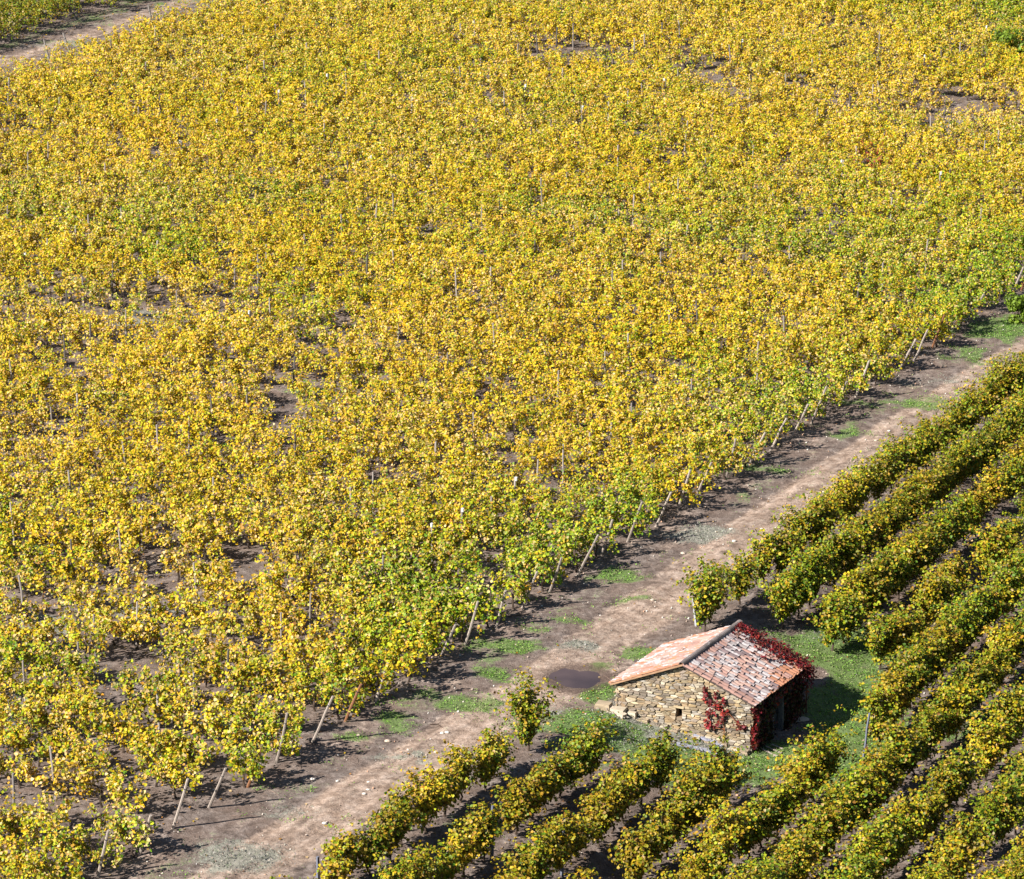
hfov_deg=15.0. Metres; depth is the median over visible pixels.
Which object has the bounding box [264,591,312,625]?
grapevine
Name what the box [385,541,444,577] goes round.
grapevine
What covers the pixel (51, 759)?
wooden post
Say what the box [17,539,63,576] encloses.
grapevine
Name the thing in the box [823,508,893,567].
grapevine
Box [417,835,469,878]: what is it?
grapevine
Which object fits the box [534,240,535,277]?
wooden post
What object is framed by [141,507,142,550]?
wooden post
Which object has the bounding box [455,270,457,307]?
wooden post
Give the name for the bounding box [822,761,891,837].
grapevine
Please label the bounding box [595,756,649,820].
grapevine
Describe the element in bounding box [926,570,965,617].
grapevine
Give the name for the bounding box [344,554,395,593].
grapevine
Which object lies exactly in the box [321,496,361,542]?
grapevine
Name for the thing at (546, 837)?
grapevine
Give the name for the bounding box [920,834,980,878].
grapevine
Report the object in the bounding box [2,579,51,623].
grapevine
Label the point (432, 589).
grapevine
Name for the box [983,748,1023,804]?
grapevine
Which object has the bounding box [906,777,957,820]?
grapevine
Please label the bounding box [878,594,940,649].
grapevine
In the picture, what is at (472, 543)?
grapevine
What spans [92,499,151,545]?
grapevine
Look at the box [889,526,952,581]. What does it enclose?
grapevine
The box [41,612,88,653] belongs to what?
grapevine
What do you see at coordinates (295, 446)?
wooden post
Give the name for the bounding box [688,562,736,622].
grapevine
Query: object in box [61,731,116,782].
grapevine
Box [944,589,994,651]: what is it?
grapevine
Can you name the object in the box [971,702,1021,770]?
grapevine
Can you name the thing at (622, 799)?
grapevine
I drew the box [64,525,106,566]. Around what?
grapevine
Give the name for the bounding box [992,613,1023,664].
grapevine
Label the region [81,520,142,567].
grapevine
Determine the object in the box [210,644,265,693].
grapevine
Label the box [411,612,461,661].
grapevine
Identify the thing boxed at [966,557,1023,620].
grapevine
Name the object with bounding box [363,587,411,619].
grapevine
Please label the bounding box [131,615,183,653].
grapevine
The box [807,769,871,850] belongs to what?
grapevine
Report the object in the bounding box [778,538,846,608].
grapevine
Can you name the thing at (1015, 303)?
shrub
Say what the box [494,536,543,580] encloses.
grapevine
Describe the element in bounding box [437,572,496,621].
grapevine
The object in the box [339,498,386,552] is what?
grapevine
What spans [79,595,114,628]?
grapevine
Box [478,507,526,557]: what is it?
grapevine
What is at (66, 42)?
wooden post
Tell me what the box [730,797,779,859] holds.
grapevine
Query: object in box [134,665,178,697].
grapevine
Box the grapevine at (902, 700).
[866,658,923,723]
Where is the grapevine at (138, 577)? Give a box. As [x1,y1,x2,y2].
[115,557,146,595]
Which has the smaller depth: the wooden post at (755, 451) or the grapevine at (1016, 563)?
the grapevine at (1016, 563)
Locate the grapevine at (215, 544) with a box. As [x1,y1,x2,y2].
[183,522,234,561]
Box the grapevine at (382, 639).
[355,616,404,669]
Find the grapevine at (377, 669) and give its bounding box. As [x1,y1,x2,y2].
[348,643,410,700]
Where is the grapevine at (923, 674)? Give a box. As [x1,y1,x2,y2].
[875,643,940,709]
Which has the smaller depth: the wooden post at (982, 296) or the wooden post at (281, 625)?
the wooden post at (281, 625)
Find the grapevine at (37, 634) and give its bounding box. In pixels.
[19,612,59,647]
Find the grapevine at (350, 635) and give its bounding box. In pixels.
[335,618,386,662]
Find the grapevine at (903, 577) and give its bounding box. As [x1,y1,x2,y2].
[877,541,922,599]
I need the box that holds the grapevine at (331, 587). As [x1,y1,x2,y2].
[317,575,362,615]
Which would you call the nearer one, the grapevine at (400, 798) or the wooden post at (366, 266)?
the grapevine at (400, 798)
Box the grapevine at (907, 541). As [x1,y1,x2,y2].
[878,524,931,589]
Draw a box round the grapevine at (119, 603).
[105,573,157,615]
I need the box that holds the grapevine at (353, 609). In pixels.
[334,593,378,641]
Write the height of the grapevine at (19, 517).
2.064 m
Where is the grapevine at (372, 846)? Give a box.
[349,819,400,874]
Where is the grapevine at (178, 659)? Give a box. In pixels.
[148,627,204,679]
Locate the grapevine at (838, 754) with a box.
[788,722,857,783]
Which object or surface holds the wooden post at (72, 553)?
on the ground at (328, 796)
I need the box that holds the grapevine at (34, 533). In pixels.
[22,504,76,547]
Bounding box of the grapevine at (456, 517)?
[432,503,481,544]
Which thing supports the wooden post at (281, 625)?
on the ground at (328, 796)
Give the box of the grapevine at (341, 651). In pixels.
[299,641,355,687]
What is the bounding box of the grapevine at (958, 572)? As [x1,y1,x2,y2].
[930,548,984,603]
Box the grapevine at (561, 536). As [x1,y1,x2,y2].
[526,521,575,567]
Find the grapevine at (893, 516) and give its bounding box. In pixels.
[857,496,921,549]
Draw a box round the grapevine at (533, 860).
[499,838,556,878]
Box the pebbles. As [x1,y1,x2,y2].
[83,292,1023,877]
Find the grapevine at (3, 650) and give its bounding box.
[0,637,35,672]
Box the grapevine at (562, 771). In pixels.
[539,738,583,798]
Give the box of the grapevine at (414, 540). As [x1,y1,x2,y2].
[393,508,447,562]
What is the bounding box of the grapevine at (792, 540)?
[757,516,814,572]
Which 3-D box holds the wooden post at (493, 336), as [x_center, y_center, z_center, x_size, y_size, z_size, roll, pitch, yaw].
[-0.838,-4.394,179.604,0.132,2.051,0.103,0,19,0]
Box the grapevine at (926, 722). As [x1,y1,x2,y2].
[905,697,945,766]
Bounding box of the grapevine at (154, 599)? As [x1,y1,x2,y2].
[132,581,176,622]
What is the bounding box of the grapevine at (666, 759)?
[628,727,703,793]
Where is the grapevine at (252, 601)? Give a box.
[221,579,285,615]
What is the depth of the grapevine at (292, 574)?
151.17 m
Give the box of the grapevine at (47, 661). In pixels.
[5,631,54,671]
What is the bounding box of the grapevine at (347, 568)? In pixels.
[319,549,370,584]
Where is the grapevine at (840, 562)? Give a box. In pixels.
[810,524,858,589]
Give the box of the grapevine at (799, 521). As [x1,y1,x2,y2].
[772,502,826,554]
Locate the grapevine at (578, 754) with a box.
[554,730,614,789]
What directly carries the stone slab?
on the ground at (328, 796)
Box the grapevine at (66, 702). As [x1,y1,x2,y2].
[44,691,103,739]
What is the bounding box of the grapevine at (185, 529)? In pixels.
[147,515,216,558]
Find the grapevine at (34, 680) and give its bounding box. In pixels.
[1,662,62,701]
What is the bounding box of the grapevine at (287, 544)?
[255,533,318,578]
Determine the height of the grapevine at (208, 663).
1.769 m
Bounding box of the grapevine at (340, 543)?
[319,524,373,564]
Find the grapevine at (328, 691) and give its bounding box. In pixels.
[319,670,371,718]
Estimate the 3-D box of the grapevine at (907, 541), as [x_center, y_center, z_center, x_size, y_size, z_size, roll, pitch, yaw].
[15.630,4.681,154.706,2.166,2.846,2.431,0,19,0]
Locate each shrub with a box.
[986,25,1023,65]
[1003,292,1023,323]
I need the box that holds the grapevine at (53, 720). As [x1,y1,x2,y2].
[22,691,77,734]
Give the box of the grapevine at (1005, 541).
[969,526,1023,562]
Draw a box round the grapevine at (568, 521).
[552,513,588,554]
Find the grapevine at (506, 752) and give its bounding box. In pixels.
[473,722,521,777]
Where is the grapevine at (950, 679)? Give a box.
[938,663,986,718]
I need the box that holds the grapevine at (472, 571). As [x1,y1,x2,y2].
[434,540,485,594]
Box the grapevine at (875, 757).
[853,745,907,810]
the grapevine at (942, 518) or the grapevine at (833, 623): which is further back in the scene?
the grapevine at (942, 518)
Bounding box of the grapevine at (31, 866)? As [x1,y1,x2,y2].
[1,817,74,878]
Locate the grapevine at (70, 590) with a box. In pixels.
[47,570,88,607]
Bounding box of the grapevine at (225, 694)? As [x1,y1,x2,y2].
[203,680,255,724]
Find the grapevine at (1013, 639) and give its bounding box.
[978,617,1023,678]
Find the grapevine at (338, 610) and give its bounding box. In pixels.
[289,586,357,631]
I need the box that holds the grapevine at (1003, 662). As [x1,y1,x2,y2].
[966,635,1017,698]
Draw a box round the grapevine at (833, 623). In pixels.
[796,583,862,650]
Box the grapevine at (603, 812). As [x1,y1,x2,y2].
[573,777,628,846]
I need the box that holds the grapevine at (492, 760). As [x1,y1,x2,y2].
[471,733,514,790]
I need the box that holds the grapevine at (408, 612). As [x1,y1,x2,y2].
[393,589,434,628]
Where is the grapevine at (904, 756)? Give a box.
[858,742,920,800]
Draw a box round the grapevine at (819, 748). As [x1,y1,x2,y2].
[775,731,850,801]
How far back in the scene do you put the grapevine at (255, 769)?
135.11 m
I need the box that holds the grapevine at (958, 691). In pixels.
[929,672,986,741]
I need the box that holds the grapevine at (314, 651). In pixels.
[271,637,325,677]
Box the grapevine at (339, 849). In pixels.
[314,820,369,873]
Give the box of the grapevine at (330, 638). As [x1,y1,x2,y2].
[302,620,365,664]
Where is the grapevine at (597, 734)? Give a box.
[559,711,619,781]
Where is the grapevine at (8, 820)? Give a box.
[0,797,37,848]
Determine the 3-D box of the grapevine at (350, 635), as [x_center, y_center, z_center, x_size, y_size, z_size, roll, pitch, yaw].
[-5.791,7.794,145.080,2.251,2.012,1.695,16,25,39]
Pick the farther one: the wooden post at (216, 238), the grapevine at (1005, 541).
the wooden post at (216, 238)
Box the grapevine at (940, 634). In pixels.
[920,612,978,677]
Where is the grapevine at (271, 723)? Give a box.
[247,703,308,760]
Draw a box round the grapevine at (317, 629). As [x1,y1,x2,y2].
[275,621,336,662]
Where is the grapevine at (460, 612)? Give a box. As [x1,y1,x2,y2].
[436,589,500,642]
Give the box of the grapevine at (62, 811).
[37,789,78,826]
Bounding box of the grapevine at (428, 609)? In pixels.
[414,587,456,639]
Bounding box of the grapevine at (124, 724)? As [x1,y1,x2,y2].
[98,702,149,752]
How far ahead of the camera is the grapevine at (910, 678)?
143.17 m
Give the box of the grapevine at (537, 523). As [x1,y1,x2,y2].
[507,498,558,539]
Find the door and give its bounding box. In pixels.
[774,699,777,728]
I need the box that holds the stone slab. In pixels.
[795,716,808,721]
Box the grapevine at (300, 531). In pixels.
[286,514,345,563]
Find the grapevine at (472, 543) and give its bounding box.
[437,529,496,571]
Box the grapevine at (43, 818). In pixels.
[21,801,65,854]
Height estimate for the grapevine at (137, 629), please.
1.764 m
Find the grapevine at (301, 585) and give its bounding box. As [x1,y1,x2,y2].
[285,563,335,612]
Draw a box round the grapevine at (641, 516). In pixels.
[604,496,656,540]
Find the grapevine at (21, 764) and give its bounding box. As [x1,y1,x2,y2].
[0,747,35,788]
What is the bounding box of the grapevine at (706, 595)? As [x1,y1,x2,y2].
[672,553,748,631]
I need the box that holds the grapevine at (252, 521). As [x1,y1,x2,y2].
[220,503,266,548]
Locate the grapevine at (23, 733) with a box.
[0,705,31,758]
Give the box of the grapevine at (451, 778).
[416,762,487,816]
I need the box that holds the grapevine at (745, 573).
[718,549,772,604]
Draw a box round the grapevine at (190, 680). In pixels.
[162,658,206,710]
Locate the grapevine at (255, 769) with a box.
[216,736,269,787]
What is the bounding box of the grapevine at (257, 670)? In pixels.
[233,647,276,695]
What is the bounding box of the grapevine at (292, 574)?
[266,560,318,605]
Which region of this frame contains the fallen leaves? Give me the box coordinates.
[0,0,1023,878]
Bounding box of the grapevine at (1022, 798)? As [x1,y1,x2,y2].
[985,777,1023,835]
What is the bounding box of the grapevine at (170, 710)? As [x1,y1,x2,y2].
[146,684,195,730]
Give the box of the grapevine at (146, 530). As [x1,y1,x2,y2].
[113,502,162,550]
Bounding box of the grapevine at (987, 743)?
[958,713,1020,780]
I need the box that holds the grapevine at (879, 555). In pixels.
[856,545,908,607]
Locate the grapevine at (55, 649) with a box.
[26,636,99,679]
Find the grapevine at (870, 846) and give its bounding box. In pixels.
[825,814,896,878]
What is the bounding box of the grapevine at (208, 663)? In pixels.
[177,647,230,687]
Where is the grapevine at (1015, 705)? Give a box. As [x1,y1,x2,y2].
[980,684,1023,755]
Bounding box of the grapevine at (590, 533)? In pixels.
[573,509,623,558]
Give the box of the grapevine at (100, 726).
[67,685,119,747]
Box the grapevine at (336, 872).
[307,850,358,878]
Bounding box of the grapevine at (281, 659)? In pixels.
[235,631,309,678]
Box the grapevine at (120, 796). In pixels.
[104,770,150,815]
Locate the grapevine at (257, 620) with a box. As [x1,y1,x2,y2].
[244,602,286,642]
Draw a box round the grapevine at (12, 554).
[0,530,44,573]
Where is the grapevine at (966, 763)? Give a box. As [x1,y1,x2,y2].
[929,739,993,807]
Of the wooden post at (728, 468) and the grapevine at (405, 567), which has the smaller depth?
the grapevine at (405, 567)
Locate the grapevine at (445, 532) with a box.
[415,518,470,563]
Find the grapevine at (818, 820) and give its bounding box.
[774,798,848,869]
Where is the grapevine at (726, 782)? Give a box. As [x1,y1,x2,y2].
[685,750,751,818]
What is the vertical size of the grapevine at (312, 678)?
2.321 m
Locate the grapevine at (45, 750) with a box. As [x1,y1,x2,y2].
[7,715,66,766]
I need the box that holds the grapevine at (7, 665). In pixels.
[0,659,41,698]
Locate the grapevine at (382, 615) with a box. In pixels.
[353,597,412,641]
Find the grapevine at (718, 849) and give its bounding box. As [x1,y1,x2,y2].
[673,819,745,878]
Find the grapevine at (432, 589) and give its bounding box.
[416,573,469,617]
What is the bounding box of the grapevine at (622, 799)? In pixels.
[583,767,641,833]
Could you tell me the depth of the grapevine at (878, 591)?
151.32 m
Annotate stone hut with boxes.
[594,620,808,755]
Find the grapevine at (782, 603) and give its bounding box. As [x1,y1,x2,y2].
[756,560,812,628]
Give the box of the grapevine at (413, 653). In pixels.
[384,624,434,682]
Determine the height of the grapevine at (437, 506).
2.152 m
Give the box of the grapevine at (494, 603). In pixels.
[463,570,508,627]
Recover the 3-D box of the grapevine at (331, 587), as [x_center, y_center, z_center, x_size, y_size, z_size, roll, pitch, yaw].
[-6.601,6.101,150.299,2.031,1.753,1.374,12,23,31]
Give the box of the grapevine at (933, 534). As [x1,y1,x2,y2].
[914,511,948,571]
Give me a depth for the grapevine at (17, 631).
147.48 m
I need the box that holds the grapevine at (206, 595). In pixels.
[176,557,226,604]
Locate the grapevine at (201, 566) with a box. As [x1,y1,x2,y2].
[170,557,218,588]
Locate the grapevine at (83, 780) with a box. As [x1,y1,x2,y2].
[46,747,93,800]
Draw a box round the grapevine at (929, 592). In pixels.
[902,565,954,627]
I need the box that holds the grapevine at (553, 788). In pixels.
[524,751,577,810]
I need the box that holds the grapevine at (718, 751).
[692,733,764,799]
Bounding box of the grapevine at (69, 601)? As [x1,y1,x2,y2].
[54,583,94,627]
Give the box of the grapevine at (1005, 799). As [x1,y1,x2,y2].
[973,770,1023,846]
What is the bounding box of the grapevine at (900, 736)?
[869,712,929,774]
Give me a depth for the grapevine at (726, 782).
134.67 m
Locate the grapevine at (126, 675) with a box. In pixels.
[100,659,155,699]
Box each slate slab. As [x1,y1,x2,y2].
[677,742,716,753]
[693,734,722,746]
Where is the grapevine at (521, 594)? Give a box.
[479,561,531,608]
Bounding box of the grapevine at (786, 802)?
[750,772,815,838]
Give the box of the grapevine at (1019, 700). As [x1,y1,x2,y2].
[996,682,1023,744]
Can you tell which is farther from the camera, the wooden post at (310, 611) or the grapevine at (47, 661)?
the wooden post at (310, 611)
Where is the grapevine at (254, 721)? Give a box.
[222,689,280,731]
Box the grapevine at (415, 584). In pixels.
[391,567,446,604]
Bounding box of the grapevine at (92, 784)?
[63,758,134,807]
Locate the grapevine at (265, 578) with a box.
[245,561,287,596]
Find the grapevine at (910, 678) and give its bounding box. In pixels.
[872,649,939,720]
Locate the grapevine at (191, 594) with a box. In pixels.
[159,588,206,628]
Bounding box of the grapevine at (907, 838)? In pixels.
[868,798,933,872]
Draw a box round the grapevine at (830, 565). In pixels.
[800,544,844,588]
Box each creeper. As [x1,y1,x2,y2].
[701,668,808,752]
[731,622,819,712]
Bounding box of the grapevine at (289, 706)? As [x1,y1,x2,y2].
[259,682,311,733]
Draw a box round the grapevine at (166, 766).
[142,747,202,797]
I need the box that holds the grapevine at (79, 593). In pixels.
[71,570,113,610]
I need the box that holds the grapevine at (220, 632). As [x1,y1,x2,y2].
[193,615,230,655]
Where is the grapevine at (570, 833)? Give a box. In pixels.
[522,808,594,873]
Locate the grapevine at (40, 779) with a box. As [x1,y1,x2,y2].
[19,754,61,794]
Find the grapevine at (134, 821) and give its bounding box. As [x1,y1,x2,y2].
[99,811,159,857]
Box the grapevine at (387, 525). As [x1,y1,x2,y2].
[375,502,414,551]
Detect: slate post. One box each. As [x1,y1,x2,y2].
[316,856,319,878]
[490,805,493,860]
[560,818,564,875]
[692,598,697,626]
[862,713,870,756]
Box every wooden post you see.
[7,77,9,104]
[9,359,12,395]
[9,502,15,546]
[12,773,14,813]
[17,575,24,623]
[22,661,25,703]
[27,152,28,181]
[43,39,52,70]
[47,142,49,173]
[49,746,56,798]
[50,407,53,439]
[62,33,72,62]
[63,335,65,371]
[67,470,73,512]
[70,539,73,582]
[76,393,79,430]
[77,642,79,684]
[87,215,90,246]
[89,322,92,359]
[93,614,96,662]
[96,829,109,877]
[111,261,112,297]
[118,530,122,561]
[122,441,127,482]
[125,310,126,342]
[136,601,137,646]
[138,814,151,855]
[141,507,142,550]
[156,424,159,459]
[156,688,160,734]
[171,778,188,828]
[188,416,189,453]
[193,562,197,600]
[193,672,194,713]
[207,767,226,807]
[210,394,213,436]
[212,477,215,519]
[215,225,216,252]
[225,649,229,690]
[234,268,235,294]
[246,387,247,419]
[246,746,261,787]
[257,254,258,289]
[263,60,264,83]
[275,712,288,762]
[280,612,281,642]
[292,356,295,394]
[294,434,295,463]
[303,295,304,328]
[309,593,311,630]
[311,695,333,741]
[344,683,361,721]
[366,255,367,292]
[372,472,373,508]
[374,662,388,702]
[381,555,383,587]
[392,193,393,223]
[430,523,432,566]
[434,442,436,482]
[436,624,455,662]
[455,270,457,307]
[461,508,463,544]
[464,601,478,644]
[492,323,494,358]
[495,590,506,628]
[514,477,517,500]
[521,571,537,609]
[524,84,526,107]
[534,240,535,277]
[536,459,538,501]
[540,178,542,208]
[548,557,562,592]
[555,27,557,54]
[557,370,558,404]
[562,444,563,486]
[572,23,573,49]
[576,534,598,575]
[599,519,612,557]
[604,351,606,383]
[609,418,612,455]
[617,145,618,175]
[626,501,642,541]
[627,333,628,372]
[632,194,634,224]
[650,323,651,352]
[655,492,671,526]
[660,252,661,283]
[677,469,690,510]
[696,301,697,323]
[697,462,711,493]
[708,369,710,405]
[725,438,736,477]
[747,432,765,467]
[756,341,758,379]
[769,418,787,451]
[782,315,784,343]
[790,404,808,437]
[810,386,826,424]
[829,223,831,251]
[835,381,846,410]
[854,360,869,397]
[896,338,916,372]
[913,329,928,360]
[925,239,928,270]
[931,314,944,347]
[967,293,984,323]
[1008,267,1023,299]
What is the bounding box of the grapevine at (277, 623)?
[254,596,311,649]
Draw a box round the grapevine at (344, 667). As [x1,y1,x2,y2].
[318,638,368,695]
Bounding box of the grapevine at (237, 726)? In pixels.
[193,704,266,745]
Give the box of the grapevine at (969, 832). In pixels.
[924,810,997,873]
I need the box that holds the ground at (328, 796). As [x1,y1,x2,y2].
[0,0,1023,878]
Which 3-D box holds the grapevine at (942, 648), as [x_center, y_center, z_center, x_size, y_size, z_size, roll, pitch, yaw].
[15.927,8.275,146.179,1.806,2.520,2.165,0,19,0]
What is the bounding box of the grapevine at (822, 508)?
[793,486,842,547]
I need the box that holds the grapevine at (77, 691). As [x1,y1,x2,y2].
[52,665,102,707]
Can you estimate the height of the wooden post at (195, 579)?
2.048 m
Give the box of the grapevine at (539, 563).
[523,544,577,591]
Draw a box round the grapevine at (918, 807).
[847,785,931,860]
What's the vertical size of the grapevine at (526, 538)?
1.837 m
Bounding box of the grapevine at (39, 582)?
[18,567,79,601]
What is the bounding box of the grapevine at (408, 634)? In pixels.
[381,609,429,653]
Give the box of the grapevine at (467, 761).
[428,739,487,802]
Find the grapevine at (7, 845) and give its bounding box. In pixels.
[0,833,29,877]
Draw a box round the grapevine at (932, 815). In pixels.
[898,789,960,846]
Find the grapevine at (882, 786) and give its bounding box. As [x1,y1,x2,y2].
[842,746,899,826]
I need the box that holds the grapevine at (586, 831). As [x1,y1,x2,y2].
[546,812,609,860]
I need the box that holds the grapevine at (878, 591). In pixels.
[834,554,899,620]
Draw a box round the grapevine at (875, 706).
[833,682,918,741]
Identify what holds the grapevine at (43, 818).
on the ground at (328, 796)
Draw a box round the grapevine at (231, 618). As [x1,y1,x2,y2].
[216,598,254,642]
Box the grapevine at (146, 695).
[122,681,169,725]
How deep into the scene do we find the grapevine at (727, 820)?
130.42 m
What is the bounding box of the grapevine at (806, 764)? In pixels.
[761,745,825,811]
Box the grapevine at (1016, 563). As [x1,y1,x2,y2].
[981,542,1023,612]
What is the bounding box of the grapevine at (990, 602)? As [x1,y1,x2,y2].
[952,582,1008,640]
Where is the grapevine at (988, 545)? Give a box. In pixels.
[959,523,1017,581]
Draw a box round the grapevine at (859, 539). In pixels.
[823,517,878,576]
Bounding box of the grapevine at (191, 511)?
[174,501,224,539]
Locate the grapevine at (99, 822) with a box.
[83,798,151,846]
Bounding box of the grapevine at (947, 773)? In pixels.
[912,758,976,817]
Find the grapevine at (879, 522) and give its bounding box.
[843,504,892,557]
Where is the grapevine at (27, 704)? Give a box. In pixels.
[5,685,62,731]
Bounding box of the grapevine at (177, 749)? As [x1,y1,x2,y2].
[139,724,195,762]
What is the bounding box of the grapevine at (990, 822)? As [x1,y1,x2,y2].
[955,788,1008,858]
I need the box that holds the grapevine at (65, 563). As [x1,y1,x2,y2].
[37,535,90,578]
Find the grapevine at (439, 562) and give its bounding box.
[416,536,471,582]
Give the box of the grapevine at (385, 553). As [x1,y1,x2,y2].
[356,534,406,580]
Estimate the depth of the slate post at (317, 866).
128.03 m
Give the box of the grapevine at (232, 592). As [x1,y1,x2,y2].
[199,575,261,613]
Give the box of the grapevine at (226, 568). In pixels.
[205,551,242,589]
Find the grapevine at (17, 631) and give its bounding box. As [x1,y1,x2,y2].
[1,615,46,647]
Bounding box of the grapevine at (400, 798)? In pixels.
[370,784,426,844]
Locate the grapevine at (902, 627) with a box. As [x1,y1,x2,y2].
[866,603,923,661]
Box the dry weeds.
[7,306,982,877]
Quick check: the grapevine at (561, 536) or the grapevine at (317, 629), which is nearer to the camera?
the grapevine at (317, 629)
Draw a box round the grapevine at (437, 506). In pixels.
[404,490,461,538]
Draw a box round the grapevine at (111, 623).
[81,603,135,644]
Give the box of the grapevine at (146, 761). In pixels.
[128,724,186,786]
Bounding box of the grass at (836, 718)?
[0,0,1023,878]
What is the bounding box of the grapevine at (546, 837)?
[509,821,571,878]
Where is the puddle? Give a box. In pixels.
[549,668,600,688]
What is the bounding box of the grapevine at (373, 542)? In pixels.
[350,530,397,575]
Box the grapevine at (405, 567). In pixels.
[371,555,434,597]
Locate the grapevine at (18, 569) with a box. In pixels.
[0,549,46,597]
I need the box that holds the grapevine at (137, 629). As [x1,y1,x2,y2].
[115,602,167,649]
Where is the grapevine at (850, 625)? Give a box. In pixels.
[828,587,875,640]
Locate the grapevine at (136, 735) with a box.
[108,706,159,762]
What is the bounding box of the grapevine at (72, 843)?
[43,819,95,873]
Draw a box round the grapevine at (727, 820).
[682,794,756,875]
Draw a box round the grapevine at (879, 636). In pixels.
[846,600,928,669]
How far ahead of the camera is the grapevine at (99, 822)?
130.87 m
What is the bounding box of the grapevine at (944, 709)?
[907,690,963,750]
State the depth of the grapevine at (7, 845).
127.71 m
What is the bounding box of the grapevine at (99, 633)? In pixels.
[61,611,109,659]
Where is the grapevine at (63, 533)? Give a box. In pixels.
[39,513,87,561]
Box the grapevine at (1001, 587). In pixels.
[972,576,1020,626]
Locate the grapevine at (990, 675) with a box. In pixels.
[962,651,1013,708]
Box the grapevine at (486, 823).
[454,797,508,861]
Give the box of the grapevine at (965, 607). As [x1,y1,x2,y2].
[933,597,987,649]
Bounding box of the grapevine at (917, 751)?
[887,730,942,779]
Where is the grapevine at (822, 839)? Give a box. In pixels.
[774,817,839,865]
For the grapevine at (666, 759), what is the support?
on the ground at (328, 796)
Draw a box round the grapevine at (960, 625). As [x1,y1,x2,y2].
[925,602,981,670]
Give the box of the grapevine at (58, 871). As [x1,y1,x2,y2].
[10,837,85,878]
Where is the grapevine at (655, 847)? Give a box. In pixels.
[612,813,677,871]
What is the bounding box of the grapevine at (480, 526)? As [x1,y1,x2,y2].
[447,507,501,547]
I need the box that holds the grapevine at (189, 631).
[167,615,209,658]
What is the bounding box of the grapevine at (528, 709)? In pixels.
[493,666,562,750]
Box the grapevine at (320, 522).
[299,501,343,536]
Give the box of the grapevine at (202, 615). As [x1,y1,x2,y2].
[173,597,230,637]
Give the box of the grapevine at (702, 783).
[665,755,730,830]
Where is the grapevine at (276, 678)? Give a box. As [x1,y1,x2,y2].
[259,651,310,699]
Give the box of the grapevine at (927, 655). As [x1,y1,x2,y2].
[887,628,947,698]
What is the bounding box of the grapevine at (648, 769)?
[610,750,671,806]
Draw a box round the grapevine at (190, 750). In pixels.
[151,726,230,769]
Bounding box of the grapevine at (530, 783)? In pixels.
[508,768,551,822]
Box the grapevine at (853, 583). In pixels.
[824,566,889,628]
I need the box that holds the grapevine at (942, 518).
[913,494,968,561]
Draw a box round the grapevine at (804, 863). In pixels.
[767,817,830,878]
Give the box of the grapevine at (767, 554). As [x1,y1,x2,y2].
[741,528,789,585]
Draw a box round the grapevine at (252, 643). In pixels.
[216,628,265,661]
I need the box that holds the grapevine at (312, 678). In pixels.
[286,656,336,711]
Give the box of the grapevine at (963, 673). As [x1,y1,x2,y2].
[933,649,999,718]
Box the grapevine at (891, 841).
[849,805,922,878]
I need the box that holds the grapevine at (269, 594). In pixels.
[251,570,302,626]
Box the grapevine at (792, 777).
[756,760,839,824]
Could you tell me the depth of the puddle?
144.83 m
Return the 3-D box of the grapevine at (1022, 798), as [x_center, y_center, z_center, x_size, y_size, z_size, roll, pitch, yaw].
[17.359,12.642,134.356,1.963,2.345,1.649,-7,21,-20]
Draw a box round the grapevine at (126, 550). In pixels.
[108,534,146,576]
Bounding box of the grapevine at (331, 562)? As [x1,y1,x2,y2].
[299,530,348,581]
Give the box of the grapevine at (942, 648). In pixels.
[915,624,962,688]
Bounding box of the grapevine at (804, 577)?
[777,552,822,617]
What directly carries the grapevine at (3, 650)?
on the ground at (328, 796)
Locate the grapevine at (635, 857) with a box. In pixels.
[606,826,661,878]
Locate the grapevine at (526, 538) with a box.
[515,514,556,559]
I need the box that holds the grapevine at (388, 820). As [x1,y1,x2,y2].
[364,797,422,862]
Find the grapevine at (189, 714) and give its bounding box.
[165,686,226,737]
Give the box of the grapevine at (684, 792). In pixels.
[656,768,720,843]
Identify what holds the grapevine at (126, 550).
on the ground at (328, 796)
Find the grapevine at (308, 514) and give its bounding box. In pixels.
[270,507,315,552]
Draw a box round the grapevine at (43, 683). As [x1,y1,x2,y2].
[27,663,73,708]
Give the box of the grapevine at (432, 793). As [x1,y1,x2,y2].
[393,756,460,832]
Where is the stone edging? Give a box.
[609,705,626,718]
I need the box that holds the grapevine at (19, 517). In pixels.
[4,501,55,543]
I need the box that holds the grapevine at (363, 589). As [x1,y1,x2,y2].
[332,573,388,612]
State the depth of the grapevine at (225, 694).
140.18 m
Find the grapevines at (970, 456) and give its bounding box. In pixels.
[0,0,1023,878]
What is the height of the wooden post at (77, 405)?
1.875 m
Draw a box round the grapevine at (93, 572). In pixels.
[68,548,108,588]
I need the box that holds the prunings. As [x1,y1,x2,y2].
[96,265,1015,878]
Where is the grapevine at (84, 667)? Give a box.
[52,641,101,686]
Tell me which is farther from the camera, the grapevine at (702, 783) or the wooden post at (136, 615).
the wooden post at (136, 615)
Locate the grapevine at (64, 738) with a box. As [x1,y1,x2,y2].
[49,716,93,769]
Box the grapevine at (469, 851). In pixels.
[442,817,493,876]
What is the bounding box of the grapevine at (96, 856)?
[67,822,125,873]
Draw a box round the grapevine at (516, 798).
[488,772,545,834]
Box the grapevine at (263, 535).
[236,507,287,553]
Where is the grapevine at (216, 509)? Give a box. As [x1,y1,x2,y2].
[198,496,243,544]
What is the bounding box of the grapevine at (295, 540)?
[272,536,333,579]
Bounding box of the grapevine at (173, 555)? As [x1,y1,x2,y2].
[156,535,194,581]
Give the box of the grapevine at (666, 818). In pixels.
[641,797,698,857]
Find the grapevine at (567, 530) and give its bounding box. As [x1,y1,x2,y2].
[550,519,601,571]
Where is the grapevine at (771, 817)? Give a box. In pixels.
[719,798,784,851]

